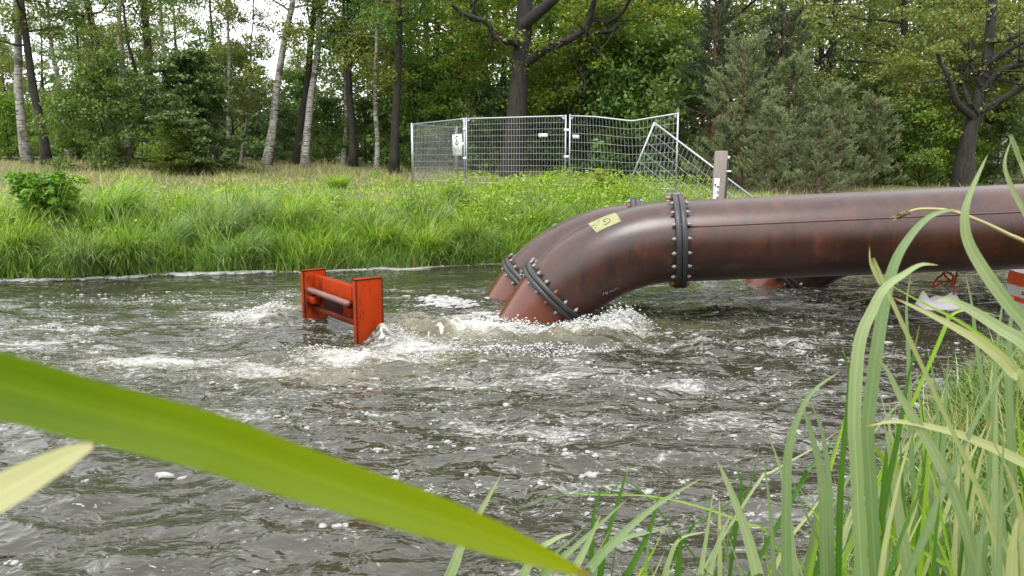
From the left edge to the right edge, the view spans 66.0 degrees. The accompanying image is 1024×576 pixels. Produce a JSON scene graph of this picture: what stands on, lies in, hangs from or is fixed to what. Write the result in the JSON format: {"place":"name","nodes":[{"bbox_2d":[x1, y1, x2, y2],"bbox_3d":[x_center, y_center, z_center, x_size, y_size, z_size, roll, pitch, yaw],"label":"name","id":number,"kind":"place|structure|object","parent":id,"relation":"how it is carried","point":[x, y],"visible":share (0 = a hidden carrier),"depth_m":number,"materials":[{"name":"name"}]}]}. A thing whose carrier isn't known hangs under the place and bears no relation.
{"place":"outdoors","nodes":[
{"label":"outdoors","id":0,"kind":"place"},
{"bbox_2d":[0,0,1016,146],"label":"sky","id":1,"kind":"structure","parent":0,"point":[273,64],"materials":[{"name":"white"}]},
{"bbox_2d":[0,264,1023,575],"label":"river","id":2,"kind":"structure","parent":0,"point":[118,512],"depth_m":6.43,"materials":[{"name":"liquid"}]},
{"bbox_2d":[0,262,499,281],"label":"foam scum","id":3,"kind":"object","parent":2,"relation":"on","point":[179,273],"visible":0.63,"depth_m":13.71,"materials":[{"name":"white liquid"}]},
{"bbox_2d":[300,268,383,343],"bbox_3d":[-1.999,0.552,9.221,0.328,1.530,1.530,-7,12,-36],"label":"red frame","id":4,"kind":"object","parent":2,"relation":"in","point":[357,303],"visible":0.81,"depth_m":8.89,"materials":[{"name":"paint"}]},
{"bbox_2d":[196,297,660,361],"bbox_3d":[-1.095,0.370,9.162,5.627,0.398,2.890,1,9,8],"label":"spray","id":5,"kind":"object","parent":2,"relation":"on","point":[487,315],"visible":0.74,"depth_m":8.99,"materials":[{"name":"white liquid"}]},
{"bbox_2d":[402,294,490,307],"bbox_3d":[-1.024,0.186,11.114,1.318,0.091,0.828,2,9,11],"label":"foam raft","id":6,"kind":"object","parent":2,"relation":"on","point":[444,301],"visible":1,"depth_m":11.03,"materials":[{"name":"white liquid"}]},
{"bbox_2d":[1,289,964,572],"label":"foam clumps","id":7,"kind":"object","parent":2,"relation":"on","point":[539,481],"visible":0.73,"depth_m":7.02,"materials":[{"name":"white liquid"}]},
{"bbox_2d":[486,198,647,299],"bbox_3d":[6.392,-0.064,10.847,14.732,3.460,1.164,1,9,7],"label":"discharge pipe","id":8,"kind":"object","parent":2,"relation":"in","point":[506,282],"visible":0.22,"depth_m":11.16,"materials":[{"name":"metal"}]},
{"bbox_2d":[498,184,1023,325],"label":"discharge pipe","id":9,"kind":"object","parent":2,"relation":"in","point":[593,267],"visible":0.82,"depth_m":9.27,"materials":[{"name":"metal"}]},
{"bbox_2d":[745,276,845,288],"bbox_3d":[9.035,-0.113,12.281,11.737,3.293,1.164,1,9,7],"label":"discharge pipe","id":10,"kind":"object","parent":2,"relation":"in","point":[802,282],"visible":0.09,"depth_m":12.36,"materials":[{"name":"metal"}]},
{"bbox_2d":[915,272,959,309],"bbox_3d":[5.944,-0.183,10.869,0.760,1.048,0.600,0,9,0],"label":"bulk bag","id":11,"kind":"object","parent":2,"relation":"in","point":[926,299],"visible":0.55,"depth_m":10.87,"materials":[{"name":"white fabric"}]},
{"bbox_2d":[1004,269,1023,314],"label":"barrier","id":12,"kind":"object","parent":2,"relation":"in","point":[1015,284],"visible":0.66,"depth_m":9.99,"materials":[{"name":"plastic"}]},
{"bbox_2d":[0,154,1023,572],"bbox_3d":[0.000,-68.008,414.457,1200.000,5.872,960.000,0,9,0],"label":"ground","id":13,"kind":"structure","parent":0,"point":[730,188],"depth_m":25.99,"materials":[{"name":"green plant"}]},
{"bbox_2d":[0,83,39,159],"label":"shrub","id":14,"kind":"object","parent":13,"relation":"on","point":[7,104],"visible":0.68,"depth_m":37.07,"materials":[{"name":"green plant"}]},
{"bbox_2d":[0,32,47,158],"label":"background tree","id":15,"kind":"object","parent":13,"relation":"on","point":[5,70],"visible":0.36,"depth_m":39.72,"materials":[{"name":"green plant"}]},
{"bbox_2d":[0,0,70,163],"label":"birch tree","id":16,"kind":"object","parent":13,"relation":"on","point":[24,146],"visible":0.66,"depth_m":31.99,"materials":[{"name":"grey plant"}]},
{"bbox_2d":[0,0,76,164],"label":"alder tree","id":17,"kind":"object","parent":13,"relation":"on","point":[45,149],"visible":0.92,"depth_m":31.08,"materials":[{"name":"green plant"}]},
{"bbox_2d":[0,197,79,265],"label":"sedge tussock","id":18,"kind":"object","parent":13,"relation":"on","point":[24,240],"visible":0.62,"depth_m":13.26,"materials":[{"name":"green plant"}]},
{"bbox_2d":[8,0,73,143],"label":"background tree","id":19,"kind":"object","parent":13,"relation":"on","point":[42,78],"visible":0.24,"depth_m":51.84,"materials":[{"name":"green plant"}]},
{"bbox_2d":[4,0,82,157],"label":"background tree","id":20,"kind":"object","parent":13,"relation":"on","point":[55,68],"visible":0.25,"depth_m":44.20,"materials":[{"name":"green plant"}]},
{"bbox_2d":[2,170,90,233],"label":"leafy bush","id":21,"kind":"object","parent":13,"relation":"on","point":[32,187],"visible":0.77,"depth_m":14.33,"materials":[{"name":"green plant"}]},
{"bbox_2d":[0,442,93,512],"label":"reed leaf","id":22,"kind":"object","parent":13,"relation":"on","point":[20,482],"visible":1,"depth_m":0.27,"materials":[{"name":"yellow plant"}]},
{"bbox_2d":[0,166,122,229],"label":"sedge tussock","id":23,"kind":"object","parent":13,"relation":"on","point":[60,204],"visible":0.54,"depth_m":14.54,"materials":[{"name":"green plant"}]},
{"bbox_2d":[10,0,125,158],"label":"background tree","id":24,"kind":"object","parent":13,"relation":"on","point":[67,48],"visible":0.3,"depth_m":35.29,"materials":[{"name":"green plant"}]},
{"bbox_2d":[14,216,133,275],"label":"sedge tussock","id":25,"kind":"object","parent":13,"relation":"on","point":[79,244],"visible":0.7,"depth_m":13.17,"materials":[{"name":"green plant"}]},
{"bbox_2d":[28,79,122,162],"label":"shrub","id":26,"kind":"object","parent":13,"relation":"on","point":[59,145],"visible":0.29,"depth_m":34.84,"materials":[{"name":"green plant"}]},
{"bbox_2d":[32,0,130,163],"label":"alder tree","id":27,"kind":"object","parent":13,"relation":"on","point":[67,13],"visible":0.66,"depth_m":33.03,"materials":[{"name":"green plant"}]},
{"bbox_2d":[22,49,158,172],"bbox_3d":[-15.059,-6.321,29.689,4.444,4.938,4.548,0,9,0],"label":"shrub","id":28,"kind":"object","parent":13,"relation":"on","point":[101,82],"visible":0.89,"depth_m":28.71,"materials":[{"name":"green plant"}]},
{"bbox_2d":[45,162,182,226],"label":"sedge tussock","id":29,"kind":"object","parent":13,"relation":"on","point":[133,200],"visible":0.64,"depth_m":14.97,"materials":[{"name":"green plant"}]},
{"bbox_2d":[61,0,177,164],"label":"birch tree","id":30,"kind":"object","parent":13,"relation":"on","point":[118,28],"visible":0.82,"depth_m":30.02,"materials":[{"name":"green plant"}]},
{"bbox_2d":[52,210,199,270],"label":"sedge tussock","id":31,"kind":"object","parent":13,"relation":"on","point":[122,242],"visible":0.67,"depth_m":13.42,"materials":[{"name":"green plant"}]},
{"bbox_2d":[76,0,187,165],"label":"alder tree","id":32,"kind":"object","parent":13,"relation":"on","point":[136,86],"visible":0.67,"depth_m":29.59,"materials":[{"name":"green plant"}]},
{"bbox_2d":[106,206,212,251],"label":"sedge tussock","id":33,"kind":"object","parent":13,"relation":"on","point":[178,231],"visible":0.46,"depth_m":14.27,"materials":[{"name":"green plant"}]},
{"bbox_2d":[117,0,205,84],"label":"background tree","id":34,"kind":"object","parent":13,"relation":"on","point":[163,41],"visible":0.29,"depth_m":42.89,"materials":[{"name":"green plant"}]},
{"bbox_2d":[133,113,194,175],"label":"shrub","id":35,"kind":"object","parent":13,"relation":"on","point":[158,154],"visible":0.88,"depth_m":27.60,"materials":[{"name":"green plant"}]},
{"bbox_2d":[122,0,214,160],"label":"alder tree","id":36,"kind":"object","parent":13,"relation":"on","point":[146,42],"visible":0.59,"depth_m":35.57,"materials":[{"name":"green plant"}]},
{"bbox_2d":[123,0,231,139],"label":"background tree","id":37,"kind":"object","parent":13,"relation":"on","point":[175,40],"visible":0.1,"depth_m":47.73,"materials":[{"name":"green plant"}]},
{"bbox_2d":[118,39,265,173],"bbox_3d":[-11.878,-6.487,29.018,4.798,5.164,4.499,7,12,38],"label":"hazel bush","id":38,"kind":"object","parent":13,"relation":"on","point":[184,67],"visible":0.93,"depth_m":28.35,"materials":[{"name":"green plant"}]},
{"bbox_2d":[159,0,264,158],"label":"birch tree","id":39,"kind":"object","parent":13,"relation":"on","point":[210,34],"visible":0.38,"depth_m":32.84,"materials":[{"name":"green plant"}]},
{"bbox_2d":[166,201,268,245],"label":"sedge tussock","id":40,"kind":"object","parent":13,"relation":"on","point":[218,220],"visible":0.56,"depth_m":14.70,"materials":[{"name":"green plant"}]},
{"bbox_2d":[163,0,277,155],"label":"birch tree","id":41,"kind":"object","parent":13,"relation":"on","point":[228,9],"visible":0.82,"depth_m":31.66,"materials":[{"name":"green plant"}]},
{"bbox_2d":[187,219,285,268],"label":"sedge tussock","id":42,"kind":"object","parent":13,"relation":"on","point":[234,250],"visible":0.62,"depth_m":14.04,"materials":[{"name":"green plant"}]},
{"bbox_2d":[182,40,295,161],"bbox_3d":[-13.684,-8.598,38.113,5.997,6.621,5.455,9,13,44],"label":"undergrowth bush","id":43,"kind":"object","parent":13,"relation":"on","point":[257,134],"visible":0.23,"depth_m":37.63,"materials":[{"name":"green plant"}]},
{"bbox_2d":[197,184,287,226],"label":"sedge tussock","id":44,"kind":"object","parent":13,"relation":"on","point":[251,208],"visible":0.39,"depth_m":15.42,"materials":[{"name":"green plant"}]},
{"bbox_2d":[215,0,281,162],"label":"birch tree","id":45,"kind":"object","parent":13,"relation":"on","point":[244,66],"visible":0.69,"depth_m":33.69,"materials":[{"name":"green plant"}]},
{"bbox_2d":[252,106,311,162],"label":"shrub","id":46,"kind":"object","parent":13,"relation":"on","point":[284,136],"visible":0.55,"depth_m":36.17,"materials":[{"name":"green plant"}]},
{"bbox_2d":[229,186,350,233],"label":"sedge tussock","id":47,"kind":"object","parent":13,"relation":"on","point":[297,210],"visible":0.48,"depth_m":15.30,"materials":[{"name":"green plant"}]},
{"bbox_2d":[233,0,347,165],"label":"birch tree","id":48,"kind":"object","parent":13,"relation":"on","point":[267,156],"visible":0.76,"depth_m":31.80,"materials":[{"name":"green plant"}]},
{"bbox_2d":[241,57,341,159],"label":"undergrowth bush","id":49,"kind":"object","parent":13,"relation":"on","point":[293,83],"visible":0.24,"depth_m":41.96,"materials":[{"name":"green plant"}]},
{"bbox_2d":[0,351,590,575],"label":"reed leaf","id":50,"kind":"object","parent":13,"relation":"on","point":[36,395],"visible":1,"depth_m":0.21,"materials":[{"name":"green plant"}]},
{"bbox_2d":[0,204,594,278],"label":"bank sedge","id":51,"kind":"object","parent":13,"relation":"on","point":[360,259],"visible":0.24,"depth_m":14.44,"materials":[{"name":"green plant"}]},
{"bbox_2d":[0,155,607,191],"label":"dry grass","id":52,"kind":"structure","parent":13,"relation":"on","point":[324,164],"depth_m":28.20,"materials":[{"name":"plant"}]},
{"bbox_2d":[253,0,369,164],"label":"birch tree","id":53,"kind":"object","parent":13,"relation":"on","point":[299,136],"visible":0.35,"depth_m":32.93,"materials":[{"name":"green plant"}]},
{"bbox_2d":[283,89,359,163],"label":"shrub","id":54,"kind":"object","parent":13,"relation":"on","point":[326,108],"visible":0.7,"depth_m":34.09,"materials":[{"name":"green plant"}]},
{"bbox_2d":[270,0,379,166],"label":"birch tree","id":55,"kind":"object","parent":13,"relation":"on","point":[305,146],"visible":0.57,"depth_m":31.92,"materials":[{"name":"green plant"}]},
{"bbox_2d":[295,0,381,166],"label":"alder tree","id":56,"kind":"object","parent":13,"relation":"on","point":[353,155],"visible":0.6,"depth_m":31.98,"materials":[{"name":"green plant"}]},
{"bbox_2d":[289,0,395,163],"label":"birch tree","id":57,"kind":"object","parent":13,"relation":"on","point":[327,27],"visible":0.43,"depth_m":32.60,"materials":[{"name":"green plant"}]},
{"bbox_2d":[320,93,391,164],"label":"shrub","id":58,"kind":"object","parent":13,"relation":"on","point":[359,105],"visible":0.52,"depth_m":33.50,"materials":[{"name":"green plant"}]},
{"bbox_2d":[0,166,729,248],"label":"forb patch","id":59,"kind":"object","parent":13,"relation":"on","point":[551,193],"visible":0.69,"depth_m":17.99,"materials":[{"name":"green plant"}]},
{"bbox_2d":[0,168,730,210],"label":"meadow grass","id":60,"kind":"structure","parent":13,"relation":"on","point":[270,186],"depth_m":23.09,"materials":[{"name":"green plant"}]},
{"bbox_2d":[323,0,429,169],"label":"birch tree","id":61,"kind":"object","parent":13,"relation":"on","point":[376,86],"visible":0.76,"depth_m":30.86,"materials":[{"name":"green plant"}]},
{"bbox_2d":[345,210,414,250],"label":"sedge tussock","id":62,"kind":"object","parent":13,"relation":"on","point":[377,236],"visible":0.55,"depth_m":14.97,"materials":[{"name":"green plant"}]},
{"bbox_2d":[0,173,781,281],"bbox_3d":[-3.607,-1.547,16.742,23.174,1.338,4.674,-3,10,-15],"label":"bank grass","id":63,"kind":"structure","parent":13,"relation":"on","point":[370,206],"depth_m":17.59,"materials":[{"name":"green plant"}]},
{"bbox_2d":[347,0,449,172],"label":"alder tree","id":64,"kind":"object","parent":13,"relation":"on","point":[394,162],"visible":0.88,"depth_m":29.99,"materials":[{"name":"green plant"}]},
{"bbox_2d":[361,47,461,170],"bbox_3d":[-4.115,-7.148,32.945,5.213,5.644,5.306,0,9,0],"label":"shrub","id":65,"kind":"object","parent":13,"relation":"on","point":[411,107],"visible":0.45,"depth_m":32.49,"materials":[{"name":"green plant"}]},
{"bbox_2d":[338,0,508,139],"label":"background tree","id":66,"kind":"object","parent":13,"relation":"on","point":[407,10],"visible":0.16,"depth_m":39.30,"materials":[{"name":"green plant"}]},
{"bbox_2d":[333,0,515,162],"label":"maple tree","id":67,"kind":"object","parent":13,"relation":"on","point":[405,24],"visible":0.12,"depth_m":35.05,"materials":[{"name":"green plant"}]},
{"bbox_2d":[380,214,471,258],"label":"sedge tussock","id":68,"kind":"object","parent":13,"relation":"on","point":[424,239],"visible":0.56,"depth_m":14.87,"materials":[{"name":"green plant"}]},
{"bbox_2d":[412,117,475,188],"bbox_3d":[-2.399,-4.265,25.197,0.640,2.157,4.171,-5,11,-30],"label":"fence panel","id":69,"kind":"object","parent":13,"relation":"on","point":[456,142],"visible":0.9,"depth_m":24.59,"materials":[{"name":"grey metal"}]},
{"bbox_2d":[408,70,502,170],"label":"shrub","id":70,"kind":"object","parent":13,"relation":"on","point":[444,92],"visible":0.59,"depth_m":31.89,"materials":[{"name":"green plant"}]},
{"bbox_2d":[428,200,513,250],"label":"sedge tussock","id":71,"kind":"object","parent":13,"relation":"on","point":[473,231],"visible":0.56,"depth_m":15.06,"materials":[{"name":"green plant"}]},
{"bbox_2d":[441,81,534,172],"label":"shrub","id":72,"kind":"object","parent":13,"relation":"on","point":[481,93],"visible":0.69,"depth_m":30.91,"materials":[{"name":"green plant"}]},
{"bbox_2d":[0,0,1022,157],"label":"distant wood","id":73,"kind":"object","parent":13,"relation":"on","point":[322,85],"depth_m":67.21,"materials":[{"name":"green plant"}]},
{"bbox_2d":[464,114,568,190],"bbox_3d":[0.060,-3.837,22.586,3.556,2.156,0.640,6,11,31],"label":"fence panel","id":74,"kind":"object","parent":13,"relation":"on","point":[563,117],"visible":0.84,"depth_m":22.51,"materials":[{"name":"grey metal"}]},
{"bbox_2d":[479,56,601,170],"bbox_3d":[1.251,-6.970,33.165,5.230,5.644,5.248,0,9,0],"label":"shrub","id":75,"kind":"object","parent":13,"relation":"on","point":[539,162],"visible":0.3,"depth_m":32.43,"materials":[{"name":"green plant"}]},
{"bbox_2d":[353,0,728,178],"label":"oak tree","id":76,"kind":"object","parent":13,"relation":"on","point":[578,42],"visible":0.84,"depth_m":28.92,"materials":[{"name":"green plant"}]},
{"bbox_2d":[444,466,699,575],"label":"reed clump","id":77,"kind":"object","parent":13,"relation":"on","point":[598,558],"visible":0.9,"depth_m":1.60,"materials":[{"name":"green plant"}]},
{"bbox_2d":[526,77,634,175],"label":"shrub","id":78,"kind":"object","parent":13,"relation":"on","point":[585,148],"visible":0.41,"depth_m":31.08,"materials":[{"name":"green plant"}]},
{"bbox_2d":[563,112,684,198],"bbox_3d":[2.841,-3.484,20.639,3.495,2.200,0.640,8,12,39],"label":"fence panel","id":79,"kind":"object","parent":13,"relation":"on","point":[675,115],"visible":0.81,"depth_m":20.41,"materials":[{"name":"grey metal"}]},
{"bbox_2d":[545,30,709,181],"bbox_3d":[4.915,-6.530,30.069,5.811,6.349,5.615,-4,10,-24],"label":"shrub","id":80,"kind":"object","parent":13,"relation":"on","point":[626,69],"visible":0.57,"depth_m":29.38,"materials":[{"name":"green plant"}]},
{"bbox_2d":[585,11,754,184],"bbox_3d":[6.020,-6.677,29.912,6.239,7.055,6.457,-5,11,-30],"label":"shrub","id":81,"kind":"object","parent":13,"relation":"on","point":[665,42],"visible":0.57,"depth_m":28.54,"materials":[{"name":"green plant"}]},
{"bbox_2d":[499,371,848,575],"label":"reed clump","id":82,"kind":"object","parent":13,"relation":"on","point":[825,540],"visible":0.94,"depth_m":1.61,"materials":[{"name":"green plant"}]},
{"bbox_2d":[623,122,752,199],"bbox_3d":[4.327,-2.739,18.856,3.583,2.481,0.081,6,11,31],"label":"fence panel","id":83,"kind":"object","parent":13,"relation":"on","point":[689,149],"visible":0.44,"depth_m":19.06,"materials":[{"name":"metal"}]},
{"bbox_2d":[656,0,772,182],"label":"pine tree","id":84,"kind":"object","parent":13,"relation":"on","point":[707,39],"visible":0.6,"depth_m":26.55,"materials":[{"name":"green plant"}]},
{"bbox_2d":[711,151,730,198],"bbox_3d":[4.343,-1.528,16.562,0.442,2.667,0.216,0,9,0],"label":"gauge post","id":85,"kind":"object","parent":13,"relation":"on","point":[721,170],"visible":0.49,"depth_m":16.36,"materials":[{"name":"grey wood"}]},
{"bbox_2d":[599,0,849,173],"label":"maple tree","id":86,"kind":"object","parent":13,"relation":"on","point":[744,18],"visible":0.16,"depth_m":31.49,"materials":[{"name":"green plant"}]},
{"bbox_2d":[678,26,804,188],"bbox_3d":[6.984,-5.326,24.174,3.596,5.112,3.129,0,9,0],"label":"pine tree","id":87,"kind":"object","parent":13,"relation":"on","point":[751,58],"visible":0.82,"depth_m":23.83,"materials":[{"name":"green plant"}]},
{"bbox_2d":[731,98,805,192],"bbox_3d":[7.425,-4.012,22.711,2.144,2.900,2.180,0,9,0],"label":"pine tree","id":88,"kind":"object","parent":13,"relation":"on","point":[778,144],"visible":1,"depth_m":22.70,"materials":[{"name":"green plant"}]},
{"bbox_2d":[731,0,823,184],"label":"pine tree","id":89,"kind":"object","parent":13,"relation":"on","point":[784,17],"visible":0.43,"depth_m":27.33,"materials":[{"name":"green plant"}]},
{"bbox_2d":[735,45,853,188],"bbox_3d":[9.089,-5.401,25.817,3.581,4.912,3.560,-4,10,-20],"label":"pine tree","id":90,"kind":"object","parent":13,"relation":"on","point":[797,93],"visible":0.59,"depth_m":25.09,"materials":[{"name":"green plant"}]},
{"bbox_2d":[730,0,912,162],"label":"background tree","id":91,"kind":"object","parent":13,"relation":"on","point":[822,54],"visible":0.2,"depth_m":39.35,"materials":[{"name":"green plant"}]},
{"bbox_2d":[787,104,858,192],"bbox_3d":[9.129,-4.021,23.227,2.036,2.807,2.110,0,9,0],"label":"pine tree","id":92,"kind":"object","parent":13,"relation":"on","point":[821,123],"visible":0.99,"depth_m":23.04,"materials":[{"name":"green plant"}]},
{"bbox_2d":[788,81,876,190],"bbox_3d":[10.048,-4.625,24.423,2.183,3.651,2.504,-7,12,-38],"label":"pine tree","id":93,"kind":"object","parent":13,"relation":"on","point":[838,91],"visible":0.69,"depth_m":24.25,"materials":[{"name":"green plant"}]},
{"bbox_2d":[744,0,921,170],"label":"maple tree","id":94,"kind":"object","parent":13,"relation":"on","point":[819,28],"visible":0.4,"depth_m":32.55,"materials":[{"name":"green plant"}]},
{"bbox_2d":[704,209,1019,575],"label":"reed clump","id":95,"kind":"object","parent":13,"relation":"on","point":[869,532],"visible":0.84,"depth_m":1.17,"materials":[{"name":"green plant"}]},
{"bbox_2d":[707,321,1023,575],"bbox_3d":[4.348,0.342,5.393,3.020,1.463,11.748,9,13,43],"label":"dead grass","id":96,"kind":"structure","parent":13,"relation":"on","point":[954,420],"depth_m":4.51,"materials":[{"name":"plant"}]},
{"bbox_2d":[833,89,907,187],"bbox_3d":[11.951,-4.832,25.944,2.601,3.462,2.521,0,9,0],"label":"pine tree","id":97,"kind":"object","parent":13,"relation":"on","point":[874,105],"visible":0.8,"depth_m":25.81,"materials":[{"name":"green plant"}]},
{"bbox_2d":[795,0,954,155],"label":"background tree","id":98,"kind":"object","parent":13,"relation":"on","point":[856,63],"visible":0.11,"depth_m":42.59,"materials":[{"name":"green plant"}]},
{"bbox_2d":[735,318,1023,575],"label":"bank grass","id":99,"kind":"structure","parent":13,"relation":"on","point":[972,395],"depth_m":4.74,"materials":[{"name":"green plant"}]},
{"bbox_2d":[839,96,937,184],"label":"shrub","id":100,"kind":"object","parent":13,"relation":"on","point":[914,156],"visible":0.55,"depth_m":26.63,"materials":[{"name":"green plant"}]},
{"bbox_2d":[789,0,1021,179],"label":"maple tree","id":101,"kind":"object","parent":13,"relation":"on","point":[904,28],"visible":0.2,"depth_m":33.53,"materials":[{"name":"green plant"}]},
{"bbox_2d":[798,134,1023,575],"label":"reed clump","id":102,"kind":"object","parent":13,"relation":"on","point":[1012,564],"visible":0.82,"depth_m":1.19,"materials":[{"name":"green plant"}]},
{"bbox_2d":[864,83,979,186],"bbox_3d":[13.905,-5.009,27.059,3.964,3.926,2.987,0,9,0],"label":"shrub","id":103,"kind":"object","parent":13,"relation":"on","point":[927,113],"visible":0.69,"depth_m":26.60,"materials":[{"name":"green plant"}]},
{"bbox_2d":[845,0,1023,186],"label":"oak tree","id":104,"kind":"object","parent":13,"relation":"on","point":[986,79],"visible":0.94,"depth_m":26.31,"materials":[{"name":"green plant"}]},
{"bbox_2d":[906,93,995,184],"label":"shrub","id":105,"kind":"object","parent":13,"relation":"on","point":[981,149],"visible":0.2,"depth_m":28.55,"materials":[{"name":"green plant"}]},
{"bbox_2d":[944,87,1023,183],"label":"shrub","id":106,"kind":"object","parent":13,"relation":"on","point":[990,169],"visible":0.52,"depth_m":28.77,"materials":[{"name":"green plant"}]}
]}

